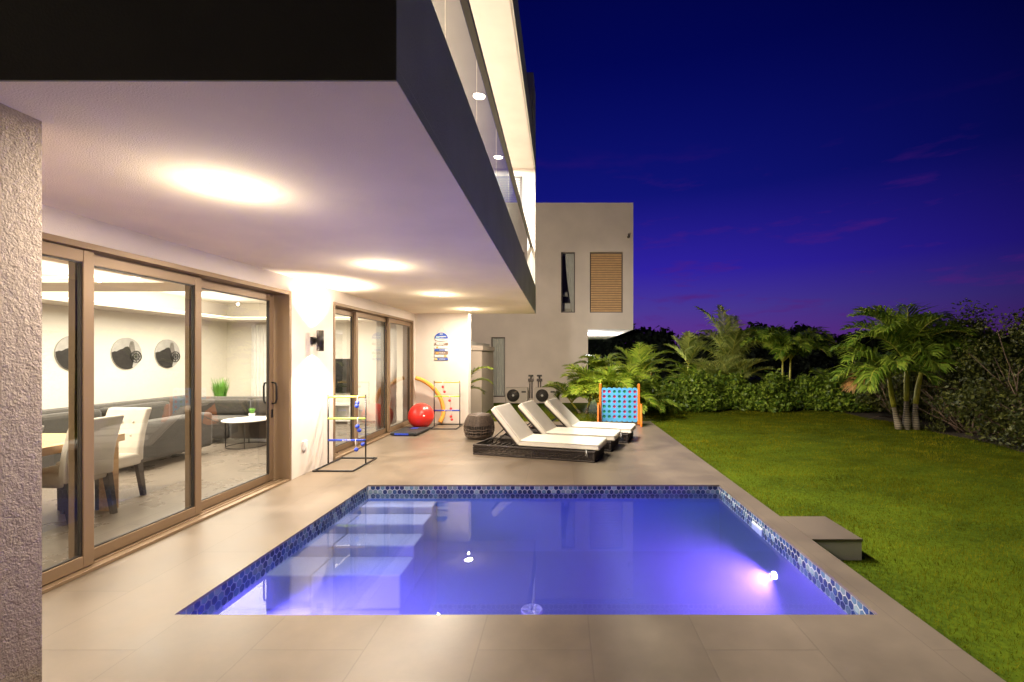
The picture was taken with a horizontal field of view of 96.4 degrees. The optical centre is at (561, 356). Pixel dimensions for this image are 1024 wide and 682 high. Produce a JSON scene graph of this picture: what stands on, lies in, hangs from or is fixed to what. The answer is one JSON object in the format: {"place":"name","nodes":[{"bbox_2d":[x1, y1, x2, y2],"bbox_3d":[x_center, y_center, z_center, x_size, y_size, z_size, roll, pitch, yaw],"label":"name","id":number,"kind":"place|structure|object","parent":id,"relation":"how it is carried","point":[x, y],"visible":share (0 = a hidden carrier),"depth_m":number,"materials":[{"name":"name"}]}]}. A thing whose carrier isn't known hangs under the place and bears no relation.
{"place":"outdoors","nodes":[
{"label":"outdoors","id":0,"kind":"place"},
{"bbox_2d":[211,377,229,395],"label":"potted grass","id":1,"kind":"object","parent":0,"point":[220,389],"depth_m":9.49,"materials":[{"name":"green plant"}]},
{"bbox_2d":[42,422,1005,681],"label":"terrace","id":2,"kind":"structure","parent":0,"point":[120,620],"depth_m":2.59,"materials":[{"name":"tile"}]},
{"bbox_2d":[312,395,376,471],"bbox_3d":[-3.058,1.050,6.490,0.559,1.000,0.804,0,0,0],"label":"ladder toss game","id":3,"kind":"object","parent":2,"relation":"on","point":[346,418],"visible":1,"depth_m":6.49,"materials":[{"name":"black plastic"}]},
{"bbox_2d":[355,395,359,407],"bbox_3d":[-2.910,0.650,6.497,0.063,0.180,0.098,0,0,-18],"label":"bola","id":4,"kind":"object","parent":3,"relation":"hanging from","point":[357,402],"visible":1,"depth_m":6.48,"materials":[{"name":"blue plastic"}]},
{"bbox_2d":[355,417,360,431],"bbox_3d":[-2.894,0.980,6.496,0.060,0.220,0.098,0,0,18],"label":"bola","id":5,"kind":"object","parent":3,"relation":"hanging from","point":[357,426],"visible":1,"depth_m":6.48,"materials":[{"name":"blue plastic"}]},
{"bbox_2d":[354,439,364,451],"bbox_3d":[-2.879,1.270,6.503,0.144,0.180,0.073,0,0,-25],"label":"bola","id":6,"kind":"object","parent":3,"relation":"hanging from","point":[356,449],"visible":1,"depth_m":6.48,"materials":[{"name":"blue plastic"}]},
{"bbox_2d":[390,427,430,435],"bbox_3d":[-3.030,1.513,9.197,0.540,0.074,0.765,0,0,4],"label":"step board","id":7,"kind":"object","parent":2,"relation":"on","point":[415,431],"visible":1,"depth_m":9.05,"materials":[{"name":"black plastic"}]},
{"bbox_2d":[408,403,433,426],"bbox_3d":[-3.000,1.278,9.750,0.544,0.544,0.544,0,0,0],"label":"exercise ball","id":8,"kind":"object","parent":2,"relation":"on","point":[420,414],"visible":0.86,"depth_m":9.56,"materials":[{"name":"red rubber"}]},
{"bbox_2d":[415,376,444,422],"bbox_3d":[-2.977,0.987,10.344,0.677,1.083,0.164,0,0,-14],"label":"foam noodle","id":9,"kind":"object","parent":2,"relation":"on","point":[437,392],"visible":0.99,"depth_m":10.36,"materials":[{"name":"yellow plastic"}]},
{"bbox_2d":[431,381,462,428],"bbox_3d":[-2.500,1.045,9.955,0.584,1.010,0.674,0,0,0],"label":"ladder toss game","id":10,"kind":"object","parent":2,"relation":"on","point":[459,424],"visible":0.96,"depth_m":9.97,"materials":[{"name":"black plastic"}]},
{"bbox_2d":[463,413,494,439],"bbox_3d":[-1.550,1.317,8.620,0.592,0.449,0.592,0,0,0],"label":"large ribbed pot","id":11,"kind":"object","parent":2,"relation":"on","point":[478,426],"visible":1,"depth_m":8.41,"materials":[{"name":"black plastic"}]},
{"bbox_2d":[179,486,874,614],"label":"swimming pool","id":12,"kind":"structure","parent":2,"relation":"in","point":[390,543],"depth_m":5.48,"materials":[{"name":"tile"}]},
{"bbox_2d":[212,499,847,614],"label":"pool water","id":13,"kind":"structure","parent":12,"relation":"in","point":[732,576],"depth_m":4.51,"materials":[{"name":"blue liquid"}]},
{"bbox_2d":[473,403,606,462],"bbox_3d":[-0.326,1.169,7.205,2.026,0.763,0.716,0,0,17],"label":"sun lounger","id":14,"kind":"object","parent":2,"relation":"on","point":[516,428],"visible":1,"depth_m":7.03,"materials":[{"name":"fabric"}]},
{"bbox_2d":[500,400,620,451],"bbox_3d":[-0.006,1.179,7.965,2.026,0.741,0.716,0,0,17],"label":"sun lounger","id":15,"kind":"object","parent":2,"relation":"on","point":[536,416],"visible":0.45,"depth_m":7.84,"materials":[{"name":"fabric"}]},
{"bbox_2d":[529,398,635,442],"bbox_3d":[0.374,1.191,8.695,2.026,0.718,0.716,0,0,17],"label":"sun lounger","id":16,"kind":"object","parent":2,"relation":"on","point":[560,412],"visible":0.46,"depth_m":8.54,"materials":[{"name":"fabric"}]},
{"bbox_2d":[597,383,641,426],"bbox_3d":[1.320,1.085,10.280,0.986,0.930,0.520,0,0,7],"label":"disc drop game","id":17,"kind":"object","parent":2,"relation":"on","point":[616,404],"visible":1,"depth_m":10.26,"materials":[{"name":"blue plastic"}]},
{"bbox_2d":[780,516,862,559],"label":"plinth","id":18,"kind":"structure","parent":2,"relation":"attached to","point":[836,540],"depth_m":3.93,"materials":[{"name":"white paint"}]},
{"bbox_2d":[486,365,1023,681],"bbox_3d":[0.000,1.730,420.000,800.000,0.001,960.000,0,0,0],"label":"ground","id":19,"kind":"structure","parent":0,"point":[988,661],"depth_m":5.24,"materials":[{"name":"green plant"}]},
{"bbox_2d":[0,0,535,681],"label":"villa","id":20,"kind":"object","parent":19,"relation":"on","point":[346,144],"visible":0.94,"depth_m":3.13,"materials":[{"name":"white paint"}]},
{"bbox_2d":[54,336,67,369],"bbox_3d":[-7.981,-0.050,7.470,0.038,0.580,0.580,0,0,0],"label":"round print","id":21,"kind":"object","parent":20,"relation":"attached to","point":[61,352],"visible":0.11,"depth_m":7.28},
{"bbox_2d":[42,415,123,526],"bbox_3d":[-4.636,1.065,4.300,0.609,0.970,0.450,0,0,0],"label":"dining chair","id":22,"kind":"object","parent":20,"relation":"on","point":[106,430],"visible":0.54,"depth_m":4.36,"materials":[{"name":"beige fabric"}]},
{"bbox_2d":[42,433,124,510],"bbox_3d":[-5.050,1.173,3.600,1.100,0.755,2.200,0,0,0],"label":"dining table","id":23,"kind":"object","parent":20,"relation":"on","point":[52,443],"visible":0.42,"depth_m":4.55,"materials":[{"name":"brown wood"}]},
{"bbox_2d":[56,407,151,509],"bbox_3d":[-4.860,1.065,4.864,0.450,0.970,0.609,0,0,0],"label":"dining chair","id":24,"kind":"object","parent":20,"relation":"on","point":[133,426],"visible":0.52,"depth_m":5.03,"materials":[{"name":"beige fabric"}]},
{"bbox_2d":[110,338,141,368],"bbox_3d":[-7.981,-0.050,8.370,0.038,0.580,0.580,0,0,0],"label":"round print","id":25,"kind":"object","parent":20,"relation":"attached to","point":[125,353],"visible":1,"depth_m":8.35},
{"bbox_2d":[42,395,265,467],"bbox_3d":[-6.165,1.110,6.310,2.370,0.720,5.420,0,0,0],"label":"sofa","id":26,"kind":"object","parent":20,"relation":"on","point":[165,433],"visible":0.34,"depth_m":7.30,"materials":[{"name":"grey fabric"}]},
{"bbox_2d":[154,339,179,367],"bbox_3d":[-7.981,-0.050,9.240,0.038,0.580,0.580,0,0,0],"label":"round print","id":27,"kind":"object","parent":20,"relation":"attached to","point":[166,353],"visible":1,"depth_m":9.22},
{"bbox_2d":[221,416,265,448],"bbox_3d":[-5.420,1.317,7.850,0.720,0.467,0.720,0,0,0],"label":"coffee table","id":28,"kind":"object","parent":20,"relation":"on","point":[244,420],"visible":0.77,"depth_m":7.70,"materials":[{"name":"white paint"}]},
{"bbox_2d":[248,408,255,417],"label":"potted plant","id":29,"kind":"object","parent":28,"relation":"on","point":[251,413],"visible":1,"depth_m":7.92,"materials":[{"name":"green plant"}]},
{"bbox_2d":[251,325,265,395],"bbox_3d":[-7.100,0.375,10.800,0.500,2.250,0.058,0,0,0],"label":"curtain","id":30,"kind":"object","parent":20,"relation":"hanging from","point":[258,356],"visible":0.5,"depth_m":10.80,"materials":[{"name":"fabric"}]},
{"bbox_2d":[302,440,307,449],"bbox_3d":[-3.363,1.170,5.980,0.034,0.120,0.090,0,0,0],"label":"wall socket","id":31,"kind":"object","parent":20,"relation":"attached to","point":[305,445],"depth_m":5.96,"materials":[{"name":"white paint"}]},
{"bbox_2d":[310,330,323,350],"bbox_3d":[-3.300,-0.210,6.170,0.160,0.280,0.090,0,0,0],"label":"wall lamp","id":32,"kind":"object","parent":20,"relation":"attached to","point":[318,340],"visible":1,"depth_m":6.14,"materials":[{"name":"black metal"}]},
{"bbox_2d":[335,359,349,392],"bbox_3d":[-5.620,0.470,10.848,1.360,0.820,0.064,0,0,0],"label":"television","id":33,"kind":"object","parent":20,"relation":"attached to","point":[342,375],"depth_m":10.82,"materials":[{"name":"black plastic"}]},
{"bbox_2d":[335,402,358,423],"bbox_3d":[-5.550,1.320,10.598,1.500,0.460,0.405,0,0,0],"label":"television cabinet","id":34,"kind":"object","parent":20,"relation":"on","point":[342,409],"visible":0.06,"depth_m":10.77,"materials":[{"name":"white paint"}]},
{"bbox_2d":[374,264,390,267],"bbox_3d":[-1.950,-0.984,4.970,0.184,0.012,0.184,0,0,0],"label":"ceiling light","id":35,"kind":"object","parent":20,"relation":"attached to","point":[382,265],"visible":1,"depth_m":4.93,"materials":[{"name":"white paint"}]},
{"bbox_2d":[376,321,396,429],"bbox_3d":[-3.740,0.360,9.775,0.067,2.280,1.150,0,0,0],"label":"curtain","id":36,"kind":"object","parent":20,"relation":"hanging from","point":[380,374],"visible":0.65,"depth_m":9.58,"materials":[{"name":"fabric"}]},
{"bbox_2d":[435,327,447,359],"bbox_3d":[-2.770,-0.308,10.532,0.310,0.800,0.022,0,0,0],"label":"hanging sign","id":37,"kind":"object","parent":20,"relation":"attached to","point":[441,336],"visible":1,"depth_m":10.53,"materials":[{"name":"multicoloured wood"}]},
{"bbox_2d":[515,176,522,206],"bbox_3d":[-1.220,-3.355,10.387,0.680,1.510,0.045,0,0,0],"label":"window","id":38,"kind":"structure","parent":20,"relation":"in","point":[519,179],"depth_m":10.38,"materials":[{"name":"white glass"}]},
{"bbox_2d":[471,366,493,394],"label":"palm shrub","id":39,"kind":"object","parent":19,"relation":"on","point":[474,379],"visible":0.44,"depth_m":12.01,"materials":[{"name":"green plant"}]},
{"bbox_2d":[471,341,494,412],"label":"garden wall","id":40,"kind":"structure","parent":19,"relation":"on","point":[481,354],"depth_m":13.44,"materials":[{"name":"paint"}]},
{"bbox_2d":[505,387,527,402],"bbox_3d":[-1.600,1.430,16.476,0.800,0.600,0.368,0,0,0],"label":"ac unit","id":41,"kind":"object","parent":19,"relation":"on","point":[516,394],"visible":0.98,"depth_m":16.33,"materials":[{"name":"grey metal"}]},
{"bbox_2d":[534,387,556,404],"bbox_3d":[-0.560,1.430,16.476,0.800,0.600,0.368,0,0,0],"label":"ac unit","id":42,"kind":"object","parent":19,"relation":"on","point":[543,394],"visible":0.94,"depth_m":16.33,"materials":[{"name":"grey metal"}]},
{"bbox_2d":[471,203,632,402],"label":"neighbouring house","id":43,"kind":"structure","parent":19,"relation":"on","point":[548,339],"depth_m":16.90,"materials":[{"name":"white paint"}]},
{"bbox_2d":[491,337,504,396],"bbox_3d":[-2.340,0.405,17.030,0.520,2.230,0.060,0,0,0],"label":"window","id":44,"kind":"structure","parent":43,"relation":"in","point":[491,337],"depth_m":17.00,"materials":[{"name":"grey glass"}]},
{"bbox_2d":[493,338,503,395],"bbox_3d":[-2.345,0.410,17.120,0.450,2.160,0.038,0,0,0],"label":"curtain","id":45,"kind":"object","parent":43,"relation":"hanging from","point":[498,368],"visible":0.96,"depth_m":17.12,"materials":[{"name":"fabric"}]},
{"bbox_2d":[528,375,533,397],"bbox_3d":[-1.120,1.120,16.855,0.200,0.860,0.089,0,0,0],"label":"wall pipe","id":46,"kind":"object","parent":43,"relation":"attached to","point":[531,380],"depth_m":16.84,"materials":[{"name":"grey metal"}]},
{"bbox_2d":[537,375,541,386],"bbox_3d":[-0.800,1.120,16.855,0.200,0.860,0.089,0,0,0],"label":"wall pipe","id":47,"kind":"object","parent":43,"relation":"attached to","point":[539,379],"depth_m":16.83,"materials":[{"name":"grey metal"}]},
{"bbox_2d":[562,303,570,311],"bbox_3d":[0.200,-1.800,17.694,0.400,0.500,0.412,0,0,0],"label":"nightstand","id":48,"kind":"object","parent":43,"relation":"attached to","point":[566,307],"visible":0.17,"depth_m":17.50,"materials":[{"name":"beige wood"}]},
{"bbox_2d":[561,252,574,312],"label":"window","id":49,"kind":"structure","parent":43,"relation":"in","point":[564,285],"depth_m":18.10,"materials":[{"name":"grey glass"}]},
{"bbox_2d":[565,254,573,311],"bbox_3d":[0.330,-2.750,17.120,0.340,2.200,0.038,0,0,0],"label":"curtain","id":50,"kind":"object","parent":43,"relation":"hanging from","point":[569,258],"visible":1,"depth_m":17.12,"materials":[{"name":"fabric"}]},
{"bbox_2d":[590,252,622,312],"bbox_3d":[1.685,-2.750,17.030,1.230,2.260,0.060,0,0,0],"label":"window","id":51,"kind":"structure","parent":43,"relation":"in","point":[606,268],"depth_m":17.02,"materials":[{"name":"brown wood"}]},
{"bbox_2d":[542,366,603,413],"bbox_3d":[0.644,1.027,13.727,2.509,1.470,2.114,0,0,0],"label":"palm clump","id":52,"kind":"object","parent":19,"relation":"on","point":[566,393],"visible":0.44,"depth_m":13.64,"materials":[{"name":"green plant"}]},
{"bbox_2d":[570,353,626,370],"bbox_3d":[1.480,0.790,15.598,1.975,1.880,1.864,0,0,43],"label":"palm tree","id":53,"kind":"object","parent":19,"relation":"on","point":[596,360],"visible":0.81,"depth_m":15.36,"materials":[{"name":"green plant"}]},
{"bbox_2d":[560,362,661,406],"bbox_3d":[1.333,0.963,12.732,3.007,1.585,2.706,0,0,24],"label":"palm clump","id":54,"kind":"object","parent":19,"relation":"on","point":[610,377],"visible":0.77,"depth_m":12.33,"materials":[{"name":"green plant"}]},
{"bbox_2d":[611,342,679,376],"bbox_3d":[2.792,0.613,15.135,2.423,2.261,1.994,0,0,0],"label":"palm tree","id":55,"kind":"object","parent":19,"relation":"on","point":[642,350],"visible":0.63,"depth_m":15.40,"materials":[{"name":"green plant"}]},
{"bbox_2d":[637,390,681,413],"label":"palm shrub","id":56,"kind":"object","parent":19,"relation":"on","point":[645,405],"visible":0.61,"depth_m":12.43,"materials":[{"name":"green plant"}]},
{"bbox_2d":[664,331,711,367],"bbox_3d":[5.607,0.292,19.913,2.144,2.875,1.676,0,0,33],"label":"palm tree","id":57,"kind":"object","parent":19,"relation":"on","point":[689,339],"visible":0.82,"depth_m":19.81,"materials":[{"name":"green plant"}]},
{"bbox_2d":[657,361,727,388],"bbox_3d":[4.988,0.698,16.254,2.850,1.086,2.619,0,0,30],"label":"palm shrub","id":58,"kind":"object","parent":19,"relation":"on","point":[683,369],"visible":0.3,"depth_m":16.08,"materials":[{"name":"green plant"}]},
{"bbox_2d":[672,354,774,380],"bbox_3d":[5.863,0.819,16.516,3.365,1.873,2.945,0,0,0],"label":"palm clump","id":59,"kind":"object","parent":19,"relation":"on","point":[734,366],"visible":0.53,"depth_m":16.45,"materials":[{"name":"green plant"}]},
{"bbox_2d":[684,304,768,362],"bbox_3d":[6.879,-0.239,18.231,3.894,3.938,2.952,0,0,0],"label":"palm tree","id":60,"kind":"object","parent":19,"relation":"on","point":[729,342],"visible":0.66,"depth_m":18.14,"materials":[{"name":"green plant"}]},
{"bbox_2d":[635,368,887,412],"bbox_3d":[6.183,1.050,14.631,8.385,1.378,2.214,0,0,0],"label":"hedge","id":61,"kind":"object","parent":19,"relation":"on","point":[771,392],"visible":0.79,"depth_m":14.30,"materials":[{"name":"green plant"}]},
{"bbox_2d":[740,325,837,380],"bbox_3d":[8.262,0.266,16.662,3.282,2.940,3.766,0,0,21],"label":"palm tree","id":62,"kind":"object","parent":19,"relation":"on","point":[782,345],"visible":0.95,"depth_m":15.97,"materials":[{"name":"green plant"}]},
{"bbox_2d":[588,321,1023,379],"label":"distant wood","id":63,"kind":"object","parent":19,"relation":"on","point":[801,365],"visible":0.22,"depth_m":33.05,"materials":[{"name":"green plant"}]},
{"bbox_2d":[787,367,885,391],"bbox_3d":[9.702,1.048,15.575,3.245,1.427,2.927,0,0,0],"label":"palm clump","id":64,"kind":"object","parent":19,"relation":"on","point":[822,371],"visible":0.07,"depth_m":15.91,"materials":[{"name":"green plant"}]},
{"bbox_2d":[829,300,1013,429],"bbox_3d":[8.413,0.209,10.820,4.066,3.104,2.471,0,0,0],"label":"palm tree","id":65,"kind":"object","parent":19,"relation":"on","point":[921,340],"visible":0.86,"depth_m":10.45,"materials":[{"name":"green plant"}]},
{"bbox_2d":[837,410,1023,452],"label":"planting bed","id":66,"kind":"object","parent":19,"relation":"on","point":[950,430],"visible":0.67,"depth_m":11.17,"materials":[{"name":"soil"}]},
{"bbox_2d":[846,359,910,413],"bbox_3d":[10.316,0.907,14.428,2.899,1.720,2.658,0,0,0],"label":"scrub bush","id":67,"kind":"object","parent":66,"relation":"on","point":[881,406],"visible":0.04,"depth_m":13.90,"materials":[{"name":"green plant"}]},
{"bbox_2d":[851,370,946,420],"bbox_3d":[9.323,1.010,12.362,2.267,1.516,2.284,0,0,-25],"label":"scrub bush","id":68,"kind":"object","parent":66,"relation":"on","point":[881,395],"visible":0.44,"depth_m":12.16,"materials":[{"name":"green plant"}]},
{"bbox_2d":[885,339,1022,422],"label":"scrub bush","id":69,"kind":"object","parent":66,"relation":"on","point":[911,377],"visible":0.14,"depth_m":11.82,"materials":[{"name":"green plant"}]},
{"bbox_2d":[915,361,1022,434],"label":"scrub bush","id":70,"kind":"object","parent":66,"relation":"on","point":[935,414],"visible":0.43,"depth_m":10.22,"materials":[{"name":"green plant"}]},
{"bbox_2d":[922,298,1023,424],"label":"scrub bush","id":71,"kind":"object","parent":66,"relation":"on","point":[974,363],"visible":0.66,"depth_m":9.73,"materials":[{"name":"green plant"}]},
{"bbox_2d":[928,355,1023,451],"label":"scrub bush","id":72,"kind":"object","parent":66,"relation":"on","point":[1011,418],"visible":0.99,"depth_m":8.64,"materials":[{"name":"green plant"}]}
]}

